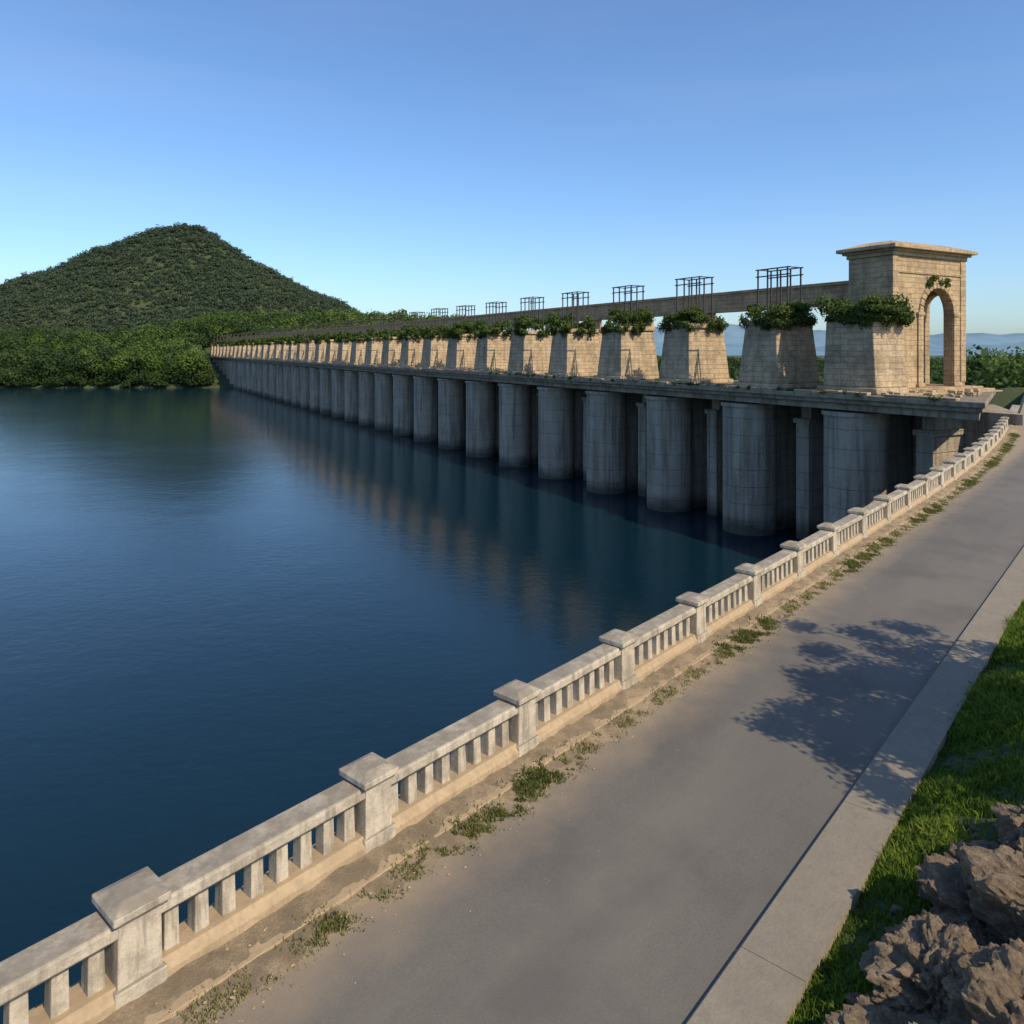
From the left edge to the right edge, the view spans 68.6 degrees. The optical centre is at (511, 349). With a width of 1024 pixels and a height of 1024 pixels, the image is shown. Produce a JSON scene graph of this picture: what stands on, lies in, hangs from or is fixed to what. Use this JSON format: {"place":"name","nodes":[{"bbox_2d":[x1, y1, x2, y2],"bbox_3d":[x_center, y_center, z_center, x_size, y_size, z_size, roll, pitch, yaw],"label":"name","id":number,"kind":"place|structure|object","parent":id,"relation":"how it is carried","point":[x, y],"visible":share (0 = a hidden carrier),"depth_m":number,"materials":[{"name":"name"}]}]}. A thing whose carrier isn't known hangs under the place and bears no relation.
{"place":"outdoors","nodes":[
{"label":"outdoors","id":0,"kind":"place"},
{"bbox_2d":[0,388,802,1023],"bbox_3d":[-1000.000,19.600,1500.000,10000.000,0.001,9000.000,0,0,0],"label":"lake water","id":1,"kind":"structure","parent":0,"point":[226,614],"depth_m":58.45,"materials":[{"name":"blue liquid"}]},
{"bbox_2d":[0,228,1023,1023],"bbox_3d":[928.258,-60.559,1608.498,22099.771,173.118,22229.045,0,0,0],"label":"terrain","id":2,"kind":"structure","parent":0,"point":[1006,398],"depth_m":387.92,"materials":[{"name":"green plant"}]},
{"bbox_2d":[0,365,218,387],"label":"shore bushes","id":3,"kind":"object","parent":2,"relation":"on","point":[16,376],"visible":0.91,"depth_m":387.45,"materials":[{"name":"green plant"}]},
{"bbox_2d":[77,341,211,376],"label":"waterside trees","id":4,"kind":"object","parent":2,"relation":"on","point":[191,361],"visible":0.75,"depth_m":388.44,"materials":[{"name":"green plant"}]},
{"bbox_2d":[0,310,349,377],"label":"shore trees","id":5,"kind":"object","parent":2,"relation":"on","point":[16,351],"visible":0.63,"depth_m":444.12,"materials":[{"name":"green plant"}]},
{"bbox_2d":[0,222,360,333],"bbox_3d":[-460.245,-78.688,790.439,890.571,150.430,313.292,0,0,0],"label":"hill forest","id":6,"kind":"object","parent":2,"relation":"on","point":[39,310],"visible":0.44,"depth_m":811.84,"materials":[{"name":"green plant"}]},
{"bbox_2d":[26,308,479,355],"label":"bright trees","id":7,"kind":"object","parent":2,"relation":"on","point":[352,315],"visible":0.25,"depth_m":515.26,"materials":[{"name":"green plant"}]},
{"bbox_2d":[0,417,1012,1023],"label":"stone balustrade","id":8,"kind":"object","parent":2,"relation":"on","point":[132,937],"visible":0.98,"depth_m":9.41,"materials":[{"name":"stone"}]},
{"bbox_2d":[208,266,1022,538],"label":"dam","id":9,"kind":"structure","parent":2,"relation":"on","point":[762,456],"depth_m":92.48,"materials":[{"name":"stone"}]},
{"bbox_2d":[210,291,944,401],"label":"hanging plants","id":10,"kind":"object","parent":9,"relation":"on","point":[889,309],"visible":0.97,"depth_m":92.93,"materials":[{"name":"green plant"}]},
{"bbox_2d":[505,327,1023,389],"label":"valley trees","id":11,"kind":"object","parent":2,"relation":"on","point":[976,377],"visible":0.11,"depth_m":173.99,"materials":[{"name":"green plant"}]},
{"bbox_2d":[824,801,1023,1023],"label":"rock outcrop","id":12,"kind":"object","parent":2,"relation":"on","point":[954,954],"visible":0.91,"depth_m":7.13,"materials":[{"name":"grey stone"}]},
{"bbox_2d":[967,346,1023,387],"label":"valley grove","id":13,"kind":"object","parent":2,"relation":"on","point":[1009,360],"visible":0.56,"depth_m":181.34,"materials":[{"name":"green plant"}]},
{"bbox_2d":[1008,405,1019,425],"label":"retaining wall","id":14,"kind":"structure","parent":2,"relation":"on","point":[1014,408],"depth_m":82.56,"materials":[{"name":"concrete"}]},
{"bbox_2d":[0,0,1023,334],"label":"sky","id":15,"kind":"structure","parent":0,"point":[388,156],"materials":[{"name":"blue"}]},
{"bbox_2d":[97,425,1018,1023],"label":"roadside soil","id":16,"kind":"structure","parent":0,"point":[213,965],"depth_m":9.55,"materials":[{"name":"brown soil"}]},
{"bbox_2d":[164,432,1019,1023],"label":"roadside weeds","id":17,"kind":"object","parent":16,"relation":"on","point":[546,776],"visible":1,"depth_m":11.16,"materials":[{"name":"green plant"}]},
{"bbox_2d":[185,403,1023,1023],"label":"road","id":18,"kind":"structure","parent":0,"point":[643,881],"depth_m":9.84,"materials":[{"name":"grey asphalt"}]},
{"bbox_2d":[155,528,924,1022],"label":"gravel","id":19,"kind":"structure","parent":18,"relation":"on","point":[483,850],"depth_m":9.31,"materials":[{"name":"beige gravel"}]},
{"bbox_2d":[654,324,1023,355],"bbox_3d":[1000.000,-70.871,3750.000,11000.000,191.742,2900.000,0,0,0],"label":"distant hills","id":20,"kind":"structure","parent":0,"point":[734,337],"depth_m":4316.91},
{"bbox_2d":[685,546,1023,1023],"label":"pavement","id":21,"kind":"structure","parent":0,"point":[767,972],"depth_m":9.40,"materials":[{"name":"concrete"}]},
{"bbox_2d":[787,598,1023,1023],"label":"grass","id":22,"kind":"structure","parent":0,"point":[988,705],"depth_m":10.27,"materials":[{"name":"green plant"}]},
{"bbox_2d":[836,240,1002,394],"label":"arched tower","id":23,"kind":"structure","parent":0,"point":[923,275],"depth_m":72.70,"materials":[{"name":"stone"}]}
]}

